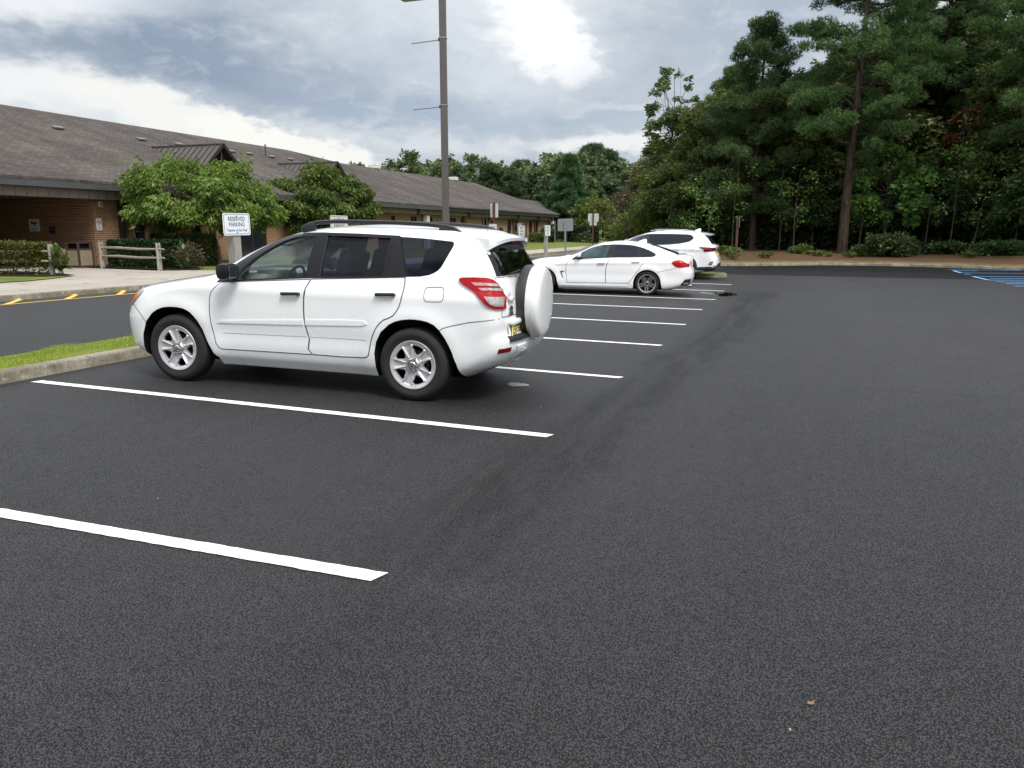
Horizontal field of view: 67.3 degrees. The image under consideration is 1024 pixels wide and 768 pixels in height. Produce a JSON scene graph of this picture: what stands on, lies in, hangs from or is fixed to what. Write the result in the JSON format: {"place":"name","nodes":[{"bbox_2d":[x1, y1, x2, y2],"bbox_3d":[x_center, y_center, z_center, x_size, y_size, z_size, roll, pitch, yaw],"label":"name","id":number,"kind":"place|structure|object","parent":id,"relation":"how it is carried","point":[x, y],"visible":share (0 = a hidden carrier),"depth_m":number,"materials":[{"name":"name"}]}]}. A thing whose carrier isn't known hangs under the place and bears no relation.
{"place":"outdoors","nodes":[
{"label":"outdoors","id":0,"kind":"place"},
{"bbox_2d":[0,334,137,368],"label":"grass","id":1,"kind":"structure","parent":0,"point":[34,357],"depth_m":9.43,"materials":[{"name":"green plant"}]},
{"bbox_2d":[64,242,94,267],"bbox_3d":[-16.628,-4.974,29.591,0.670,0.980,0.670,4,12,20],"label":"litter bin","id":2,"kind":"object","parent":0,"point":[80,254],"visible":0.93,"depth_m":29.36,"materials":[{"name":"beige"}]},
{"bbox_2d":[0,246,586,294],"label":"sidewalk","id":3,"kind":"structure","parent":0,"point":[99,278],"depth_m":23.31,"materials":[{"name":"concrete"}]},
{"bbox_2d":[0,275,69,281],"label":"grass","id":4,"kind":"structure","parent":3,"relation":"on","point":[13,278],"depth_m":23.16,"materials":[{"name":"green plant"}]},
{"bbox_2d":[0,270,72,275],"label":"mulch","id":5,"kind":"object","parent":4,"relation":"on","point":[24,274],"visible":0.81,"depth_m":24.48,"materials":[{"name":"soil"}]},
{"bbox_2d":[0,238,50,274],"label":"hedge","id":6,"kind":"object","parent":5,"relation":"on","point":[35,248],"visible":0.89,"depth_m":24.26,"materials":[{"name":"green plant"}]},
{"bbox_2d":[47,242,72,274],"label":"canna plant","id":7,"kind":"object","parent":4,"relation":"on","point":[61,258],"visible":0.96,"depth_m":24.29,"materials":[{"name":"green plant"}]},
{"bbox_2d":[0,230,618,270],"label":"lawn","id":8,"kind":"structure","parent":0,"point":[536,245],"depth_m":70.02,"materials":[{"name":"green plant"}]},
{"bbox_2d":[0,244,55,274],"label":"rail fence","id":9,"kind":"object","parent":8,"relation":"on","point":[52,270],"visible":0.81,"depth_m":24.41,"materials":[{"name":"grey wood"}]},
{"bbox_2d":[98,242,164,270],"bbox_3d":[-14.122,-4.698,28.517,3.660,1.128,0.197,6,13,27],"label":"rail fence","id":10,"kind":"object","parent":8,"relation":"on","point":[158,249],"visible":0.91,"depth_m":28.41,"materials":[{"name":"grey wood"}]},
{"bbox_2d":[95,264,199,269],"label":"mulch","id":11,"kind":"object","parent":8,"relation":"on","point":[164,268],"visible":0.47,"depth_m":29.35,"materials":[{"name":"soil"}]},
{"bbox_2d":[105,237,183,267],"bbox_3d":[-14.304,-5.103,29.985,3.424,1.262,1.490,5,12,26],"label":"hedge","id":12,"kind":"object","parent":11,"relation":"on","point":[168,244],"visible":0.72,"depth_m":29.43,"materials":[{"name":"green plant"}]},
{"bbox_2d":[170,240,190,268],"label":"canna plant","id":13,"kind":"object","parent":11,"relation":"on","point":[179,256],"visible":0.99,"depth_m":28.48,"materials":[{"name":"green plant"}]},
{"bbox_2d":[162,240,208,268],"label":"shrub","id":14,"kind":"object","parent":11,"relation":"on","point":[193,257],"visible":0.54,"depth_m":29.23,"materials":[{"name":"green plant"}]},
{"bbox_2d":[149,231,218,265],"bbox_3d":[-13.762,-5.671,32.261,2.898,1.537,1.504,4,12,20],"label":"hedge","id":15,"kind":"object","parent":8,"relation":"on","point":[212,259],"visible":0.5,"depth_m":31.82,"materials":[{"name":"green plant"}]},
{"bbox_2d":[114,150,290,263],"bbox_3d":[-13.203,-7.406,32.570,6.891,4.891,7.544,0,11,-1],"label":"cherry tree","id":16,"kind":"object","parent":8,"relation":"on","point":[217,190],"visible":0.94,"depth_m":30.57,"materials":[{"name":"green plant"}]},
{"bbox_2d":[0,104,563,264],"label":"school building","id":17,"kind":"structure","parent":8,"relation":"on","point":[60,173],"depth_m":37.79,"materials":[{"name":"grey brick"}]},
{"bbox_2d":[228,226,266,256],"bbox_3d":[-13.605,-7.526,39.389,0.085,2.170,3.100,4,12,20],"label":"window","id":18,"kind":"structure","parent":17,"relation":"in","point":[252,242],"depth_m":39.90,"materials":[{"name":"black glass"}]},
{"bbox_2d":[268,156,382,233],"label":"cherry tree","id":19,"kind":"object","parent":8,"relation":"on","point":[353,195],"visible":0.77,"depth_m":41.83,"materials":[{"name":"green plant"}]},
{"bbox_2d":[396,148,439,175],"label":"distant tree","id":20,"kind":"object","parent":8,"relation":"on","point":[410,157],"visible":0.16,"depth_m":136.75,"materials":[{"name":"green plant"}]},
{"bbox_2d":[418,159,460,177],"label":"distant tree","id":21,"kind":"object","parent":8,"relation":"on","point":[436,170],"visible":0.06,"depth_m":121.08,"materials":[{"name":"green plant"}]},
{"bbox_2d":[449,161,478,182],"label":"distant tree","id":22,"kind":"object","parent":8,"relation":"on","point":[460,170],"visible":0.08,"depth_m":117.60,"materials":[{"name":"green plant"}]},
{"bbox_2d":[461,152,505,177],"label":"distant tree","id":23,"kind":"object","parent":8,"relation":"on","point":[473,157],"visible":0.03,"depth_m":131.94,"materials":[{"name":"green plant"}]},
{"bbox_2d":[476,160,505,191],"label":"distant pine","id":24,"kind":"object","parent":8,"relation":"on","point":[487,178],"visible":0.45,"depth_m":107.14,"materials":[{"name":"green plant"}]},
{"bbox_2d":[500,170,530,199],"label":"distant pine","id":25,"kind":"object","parent":8,"relation":"on","point":[514,182],"visible":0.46,"depth_m":105.30,"materials":[{"name":"green plant"}]},
{"bbox_2d":[506,161,542,202],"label":"distant tree","id":26,"kind":"object","parent":8,"relation":"on","point":[527,186],"visible":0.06,"depth_m":120.61,"materials":[{"name":"green plant"}]},
{"bbox_2d":[528,172,554,202],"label":"distant tree","id":27,"kind":"object","parent":8,"relation":"on","point":[546,182],"visible":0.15,"depth_m":103.62,"materials":[{"name":"green plant"}]},
{"bbox_2d":[533,150,598,193],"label":"distant tree","id":28,"kind":"object","parent":8,"relation":"on","point":[544,169],"visible":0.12,"depth_m":115.56,"materials":[{"name":"green plant"}]},
{"bbox_2d":[539,151,601,235],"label":"white pine","id":29,"kind":"object","parent":8,"relation":"on","point":[566,193],"visible":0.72,"depth_m":97.47,"materials":[{"name":"green plant"}]},
{"bbox_2d":[569,225,599,242],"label":"hedge","id":30,"kind":"object","parent":8,"relation":"on","point":[573,237],"visible":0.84,"depth_m":85.17,"materials":[{"name":"green plant"}]},
{"bbox_2d":[568,191,614,231],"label":"tree","id":31,"kind":"object","parent":8,"relation":"on","point":[591,206],"visible":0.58,"depth_m":94.60,"materials":[{"name":"green plant"}]},
{"bbox_2d":[578,142,605,155],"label":"distant pine","id":32,"kind":"object","parent":8,"relation":"on","point":[595,147],"visible":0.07,"depth_m":152.22,"materials":[{"name":"green plant"}]},
{"bbox_2d":[580,173,606,236],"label":"distant tree","id":33,"kind":"object","parent":8,"relation":"on","point":[590,180],"visible":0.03,"depth_m":104.05,"materials":[{"name":"green plant"}]},
{"bbox_2d":[588,212,598,244],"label":"road sign","id":34,"kind":"object","parent":8,"relation":"on","point":[593,219],"visible":0.98,"depth_m":78.56,"materials":[{"name":"white"}]},
{"bbox_2d":[579,149,628,198],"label":"distant tree","id":35,"kind":"object","parent":8,"relation":"on","point":[595,166],"visible":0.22,"depth_m":120.13,"materials":[{"name":"green plant"}]},
{"bbox_2d":[587,171,627,236],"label":"distant tree","id":36,"kind":"object","parent":8,"relation":"on","point":[610,184],"visible":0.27,"depth_m":106.45,"materials":[{"name":"green plant"}]},
{"bbox_2d":[597,147,623,197],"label":"distant pine","id":37,"kind":"object","parent":8,"relation":"on","point":[611,154],"visible":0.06,"depth_m":131.50,"materials":[{"name":"green plant"}]},
{"bbox_2d":[0,0,1013,202],"label":"sky","id":38,"kind":"structure","parent":0,"point":[342,81],"materials":[{"name":"grey"}]},
{"bbox_2d":[0,253,1023,767],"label":"parking lot","id":39,"kind":"structure","parent":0,"point":[694,525],"depth_m":4.11,"materials":[{"name":"grey asphalt"}]},
{"bbox_2d":[130,215,552,399],"bbox_3d":[-1.867,-0.974,8.447,4.682,1.802,2.228,4,12,16],"label":"parked suv","id":40,"kind":"object","parent":39,"relation":"on","point":[415,310],"visible":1,"depth_m":7.52,"materials":[{"name":"white paint"}]},
{"bbox_2d":[0,272,714,368],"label":"island lawn","id":41,"kind":"structure","parent":39,"relation":"on","point":[87,351],"depth_m":9.40,"materials":[{"name":"green plant"}]},
{"bbox_2d":[222,213,250,262],"bbox_3d":[-4.438,-1.741,12.437,0.175,1.992,0.550,6,13,28],"label":"parking sign","id":42,"kind":"object","parent":41,"relation":"on","point":[236,226],"visible":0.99,"depth_m":12.28,"materials":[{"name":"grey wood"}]},
{"bbox_2d":[401,0,448,221],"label":"light pole","id":43,"kind":"object","parent":41,"relation":"on","point":[442,40],"visible":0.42,"depth_m":19.03,"materials":[{"name":"grey metal"}]},
{"bbox_2d":[544,225,549,256],"bbox_3d":[1.222,-4.683,27.558,0.140,1.963,0.600,4,12,20],"label":"parking sign","id":44,"kind":"object","parent":41,"relation":"on","point":[546,231],"visible":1,"depth_m":27.44,"materials":[{"name":"grey wood"}]},
{"bbox_2d":[0,272,726,384],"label":"kerb","id":45,"kind":"structure","parent":39,"relation":"on","point":[28,371],"depth_m":8.65,"materials":[{"name":"concrete"}]},
{"bbox_2d":[532,239,694,294],"bbox_3d":[2.573,-3.231,20.915,4.675,1.434,1.988,3,12,13],"label":"sedan","id":46,"kind":"object","parent":39,"relation":"on","point":[643,267],"visible":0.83,"depth_m":20.05,"materials":[{"name":"white paint"}]},
{"bbox_2d":[627,228,720,272],"bbox_3d":[5.021,-4.759,27.800,4.910,1.735,2.142,4,12,18],"label":"parked suv","id":47,"kind":"object","parent":39,"relation":"on","point":[700,247],"visible":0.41,"depth_m":26.54,"materials":[{"name":"white paint"}]},
{"bbox_2d":[720,263,1023,269],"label":"kerb","id":48,"kind":"structure","parent":39,"relation":"on","point":[874,264],"depth_m":37.14,"materials":[{"name":"concrete"}]},
{"bbox_2d":[529,252,571,257],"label":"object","id":49,"kind":"structure","parent":0,"point":[549,255],"depth_m":51.17,"materials":[{"name":"concrete"}]},
{"bbox_2d":[0,249,579,301],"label":"kerb","id":50,"kind":"structure","parent":49,"relation":"on","point":[26,296],"depth_m":18.93,"materials":[{"name":"concrete"}]},
{"bbox_2d":[605,210,634,240],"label":"tree","id":51,"kind":"object","parent":49,"relation":"on","point":[615,229],"visible":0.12,"depth_m":68.60,"materials":[{"name":"green plant"}]},
{"bbox_2d":[604,165,643,227],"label":"tree","id":52,"kind":"object","parent":49,"relation":"on","point":[621,207],"visible":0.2,"depth_m":80.12,"materials":[{"name":"green plant"}]},
{"bbox_2d":[614,155,667,237],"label":"broadleaf tree","id":53,"kind":"object","parent":49,"relation":"on","point":[635,170],"visible":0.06,"depth_m":64.13,"materials":[{"name":"green plant"}]},
{"bbox_2d":[719,247,1023,266],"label":"woodland floor","id":54,"kind":"structure","parent":0,"point":[785,256],"depth_m":38.86,"materials":[{"name":"brown soil"}]},
{"bbox_2d":[627,168,675,235],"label":"broadleaf tree","id":55,"kind":"object","parent":54,"relation":"on","point":[639,223],"visible":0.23,"depth_m":58.31,"materials":[{"name":"green plant"}]},
{"bbox_2d":[642,66,703,216],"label":"broadleaf tree","id":56,"kind":"object","parent":54,"relation":"on","point":[662,83],"visible":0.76,"depth_m":54.18,"materials":[{"name":"green plant"}]},
{"bbox_2d":[628,113,723,230],"bbox_3d":[12.060,-14.481,55.037,7.496,9.926,7.164,-4,12,-20],"label":"broadleaf tree","id":57,"kind":"object","parent":54,"relation":"on","point":[651,199],"visible":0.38,"depth_m":54.27,"materials":[{"name":"green plant"}]},
{"bbox_2d":[665,208,703,229],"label":"undergrowth bush","id":58,"kind":"object","parent":54,"relation":"on","point":[676,220],"visible":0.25,"depth_m":50.01,"materials":[{"name":"green plant"}]},
{"bbox_2d":[663,129,710,214],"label":"woodland pine","id":59,"kind":"object","parent":54,"relation":"on","point":[683,178],"visible":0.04,"depth_m":54.87,"materials":[{"name":"green plant"}]},
{"bbox_2d":[674,181,705,229],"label":"sapling","id":60,"kind":"object","parent":54,"relation":"on","point":[689,225],"visible":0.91,"depth_m":45.81,"materials":[{"name":"green plant"}]},
{"bbox_2d":[688,172,725,232],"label":"sapling","id":61,"kind":"object","parent":54,"relation":"on","point":[708,207],"visible":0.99,"depth_m":43.94,"materials":[{"name":"green plant"}]},
{"bbox_2d":[661,80,762,219],"bbox_3d":[13.141,-14.280,50.662,6.719,10.979,7.113,4,12,20],"label":"broadleaf tree","id":62,"kind":"object","parent":54,"relation":"on","point":[695,134],"visible":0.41,"depth_m":50.00,"materials":[{"name":"green plant"}]},
{"bbox_2d":[666,110,782,219],"bbox_3d":[14.936,-14.647,53.600,8.153,10.447,6.790,5,12,22],"label":"woodland tree","id":63,"kind":"object","parent":54,"relation":"on","point":[760,181],"visible":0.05,"depth_m":52.49,"materials":[{"name":"green plant"}]},
{"bbox_2d":[709,210,744,248],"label":"undergrowth bush","id":64,"kind":"object","parent":54,"relation":"on","point":[725,235],"visible":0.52,"depth_m":49.95,"materials":[{"name":"green plant"}]},
{"bbox_2d":[703,63,765,212],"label":"woodland pine","id":65,"kind":"object","parent":54,"relation":"on","point":[717,85],"visible":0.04,"depth_m":56.73,"materials":[{"name":"green plant"}]},
{"bbox_2d":[716,160,759,246],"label":"sapling","id":66,"kind":"object","parent":54,"relation":"on","point":[729,187],"visible":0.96,"depth_m":44.47,"materials":[{"name":"green plant"}]},
{"bbox_2d":[683,9,831,249],"bbox_3d":[15.346,-15.156,46.914,8.827,13.996,7.399,-2,11,-9],"label":"pine tree","id":67,"kind":"object","parent":54,"relation":"on","point":[768,39],"visible":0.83,"depth_m":45.71,"materials":[{"name":"green plant"}]},
{"bbox_2d":[739,210,775,248],"bbox_3d":[16.378,-10.079,50.224,3.226,3.018,4.285,15,18,52],"label":"undergrowth bush","id":68,"kind":"object","parent":54,"relation":"on","point":[760,229],"visible":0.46,"depth_m":49.08,"materials":[{"name":"green plant"}]},
{"bbox_2d":[758,210,795,248],"bbox_3d":[17.777,-10.000,49.922,4.887,2.945,3.679,-3,12,-16],"label":"undergrowth bush","id":69,"kind":"object","parent":54,"relation":"on","point":[784,242],"visible":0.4,"depth_m":48.78,"materials":[{"name":"green plant"}]},
{"bbox_2d":[764,159,804,250],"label":"sapling","id":70,"kind":"object","parent":54,"relation":"on","point":[782,182],"visible":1,"depth_m":44.90,"materials":[{"name":"green plant"}]},
{"bbox_2d":[737,103,846,197],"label":"woodland tree","id":71,"kind":"object","parent":54,"relation":"on","point":[771,178],"visible":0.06,"depth_m":50.65,"materials":[{"name":"green plant"}]},
{"bbox_2d":[752,67,842,247],"bbox_3d":[17.200,-13.537,46.757,5.328,10.762,5.039,4,12,20],"label":"pine tree","id":72,"kind":"object","parent":54,"relation":"on","point":[798,141],"visible":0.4,"depth_m":45.12,"materials":[{"name":"green plant"}]},
{"bbox_2d":[778,169,818,245],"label":"sapling","id":73,"kind":"object","parent":54,"relation":"on","point":[788,193],"visible":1,"depth_m":43.39,"materials":[{"name":"green plant"}]},
{"bbox_2d":[786,243,813,253],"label":"shrub","id":74,"kind":"object","parent":54,"relation":"on","point":[802,248],"visible":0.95,"depth_m":42.38,"materials":[{"name":"green plant"}]},
{"bbox_2d":[795,164,834,249],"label":"sapling","id":75,"kind":"object","parent":54,"relation":"on","point":[817,191],"visible":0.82,"depth_m":45.38,"materials":[{"name":"green plant"}]},
{"bbox_2d":[775,154,860,248],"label":"broadleaf tree","id":76,"kind":"object","parent":54,"relation":"on","point":[831,205],"visible":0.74,"depth_m":45.95,"materials":[{"name":"green plant"}]},
{"bbox_2d":[784,188,856,248],"bbox_3d":[19.489,-10.315,48.917,3.922,4.132,5.209,17,21,57],"label":"undergrowth bush","id":77,"kind":"object","parent":54,"relation":"on","point":[802,235],"visible":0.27,"depth_m":47.65,"materials":[{"name":"green plant"}]},
{"bbox_2d":[823,220,863,248],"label":"undergrowth bush","id":78,"kind":"object","parent":54,"relation":"on","point":[852,235],"visible":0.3,"depth_m":48.08,"materials":[{"name":"green plant"}]},
{"bbox_2d":[815,102,894,209],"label":"woodland tree","id":79,"kind":"object","parent":54,"relation":"on","point":[878,190],"visible":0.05,"depth_m":50.96,"materials":[{"name":"green plant"}]},
{"bbox_2d":[849,243,876,256],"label":"shrub","id":80,"kind":"object","parent":54,"relation":"on","point":[861,249],"visible":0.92,"depth_m":40.94,"materials":[{"name":"green plant"}]},
{"bbox_2d":[781,49,952,216],"bbox_3d":[22.874,-15.234,49.950,10.930,12.749,9.673,1,11,4],"label":"woodland tree","id":81,"kind":"object","parent":54,"relation":"on","point":[833,159],"visible":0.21,"depth_m":47.51,"materials":[{"name":"green plant"}]},
{"bbox_2d":[849,161,887,243],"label":"sapling","id":82,"kind":"object","parent":54,"relation":"on","point":[870,173],"visible":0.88,"depth_m":42.40,"materials":[{"name":"green plant"}]},
{"bbox_2d":[778,0,968,253],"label":"pine tree","id":83,"kind":"object","parent":54,"relation":"on","point":[849,47],"visible":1,"depth_m":40.92,"materials":[{"name":"green plant"}]},
{"bbox_2d":[851,218,909,247],"bbox_3d":[23.298,-9.356,47.406,3.914,2.497,5.199,21,23,61],"label":"undergrowth bush","id":84,"kind":"object","parent":54,"relation":"on","point":[874,228],"visible":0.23,"depth_m":46.56,"materials":[{"name":"green plant"}]},
{"bbox_2d":[862,230,922,256],"bbox_3d":[20.119,-7.389,40.602,3.094,1.514,2.445,4,12,20],"label":"shrub","id":85,"kind":"object","parent":54,"relation":"on","point":[895,244],"visible":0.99,"depth_m":40.03,"materials":[{"name":"green plant"}]},
{"bbox_2d":[850,137,938,233],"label":"broadleaf tree","id":86,"kind":"object","parent":54,"relation":"on","point":[904,187],"visible":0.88,"depth_m":42.00,"materials":[{"name":"green plant"}]},
{"bbox_2d":[834,72,961,208],"bbox_3d":[26.003,-15.189,51.203,10.005,12.096,8.053,-2,11,-11],"label":"woodland tree","id":87,"kind":"object","parent":54,"relation":"on","point":[916,147],"visible":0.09,"depth_m":48.42,"materials":[{"name":"green plant"}]},
{"bbox_2d":[880,0,966,208],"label":"pine tree","id":88,"kind":"object","parent":54,"relation":"on","point":[926,22],"visible":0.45,"depth_m":45.20,"materials":[{"name":"green plant"}]},
{"bbox_2d":[878,155,982,247],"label":"broadleaf tree","id":89,"kind":"object","parent":54,"relation":"on","point":[963,201],"visible":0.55,"depth_m":42.20,"materials":[{"name":"green plant"}]},
{"bbox_2d":[912,172,954,252],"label":"sapling","id":90,"kind":"object","parent":54,"relation":"on","point":[937,208],"visible":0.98,"depth_m":40.71,"materials":[{"name":"green plant"}]},
{"bbox_2d":[869,0,1009,193],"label":"pine tree","id":91,"kind":"object","parent":54,"relation":"on","point":[950,11],"visible":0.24,"depth_m":47.07,"materials":[{"name":"green plant"}]},
{"bbox_2d":[920,239,966,253],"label":"shrub","id":92,"kind":"object","parent":54,"relation":"on","point":[949,247],"visible":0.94,"depth_m":40.15,"materials":[{"name":"green plant"}]},
{"bbox_2d":[909,206,981,245],"bbox_3d":[25.694,-8.983,44.751,4.049,2.864,5.378,-2,11,-10],"label":"undergrowth bush","id":93,"kind":"object","parent":54,"relation":"on","point":[937,233],"visible":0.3,"depth_m":44.01,"materials":[{"name":"green plant"}]},
{"bbox_2d":[891,25,1023,211],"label":"woodland tree","id":94,"kind":"object","parent":54,"relation":"on","point":[957,70],"visible":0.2,"depth_m":47.09,"materials":[{"name":"green plant"}]},
{"bbox_2d":[934,109,985,240],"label":"sapling","id":95,"kind":"object","parent":54,"relation":"on","point":[966,154],"visible":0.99,"depth_m":39.48,"materials":[{"name":"green plant"}]},
{"bbox_2d":[937,105,989,172],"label":"broadleaf tree","id":96,"kind":"object","parent":54,"relation":"on","point":[950,139],"visible":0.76,"depth_m":43.06,"materials":[{"name":"green plant"}]},
{"bbox_2d":[921,0,1023,197],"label":"woodland pine","id":97,"kind":"object","parent":54,"relation":"on","point":[957,26],"visible":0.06,"depth_m":48.71,"materials":[{"name":"green plant"}]},
{"bbox_2d":[943,49,1023,195],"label":"broadleaf tree","id":98,"kind":"object","parent":54,"relation":"on","point":[983,145],"visible":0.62,"depth_m":41.92,"materials":[{"name":"green plant"}]},
{"bbox_2d":[949,39,1023,200],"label":"woodland tree","id":99,"kind":"object","parent":54,"relation":"on","point":[1005,144],"visible":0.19,"depth_m":43.53,"materials":[{"name":"green plant"}]},
{"bbox_2d":[953,185,1023,246],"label":"undergrowth bush","id":100,"kind":"object","parent":54,"relation":"on","point":[986,209],"visible":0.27,"depth_m":42.08,"materials":[{"name":"green plant"}]},
{"bbox_2d":[962,155,1015,242],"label":"sapling","id":101,"kind":"object","parent":54,"relation":"on","point":[988,182],"visible":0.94,"depth_m":38.94,"materials":[{"name":"green plant"}]},
{"bbox_2d":[964,0,1023,141],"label":"pine tree","id":102,"kind":"object","parent":54,"relation":"on","point":[1012,32],"visible":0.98,"depth_m":36.76,"materials":[{"name":"green plant"}]},
{"bbox_2d":[964,238,1023,255],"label":"shrub","id":103,"kind":"object","parent":54,"relation":"on","point":[988,247],"visible":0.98,"depth_m":38.15,"materials":[{"name":"green plant"}]},
{"bbox_2d":[981,148,1023,233],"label":"broadleaf tree","id":104,"kind":"object","parent":54,"relation":"on","point":[1011,209],"visible":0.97,"depth_m":38.12,"materials":[{"name":"green plant"}]},
{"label":"grass","id":105,"kind":"object","parent":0,"visible":0},
{"bbox_2d":[558,218,572,254],"bbox_3d":[2.073,-5.373,29.875,0.620,2.055,0.057,3,12,20],"label":"road sign","id":106,"kind":"object","parent":105,"relation":"on","point":[564,225],"visible":0.94,"depth_m":29.76,"materials":[{"name":"grey metal"}]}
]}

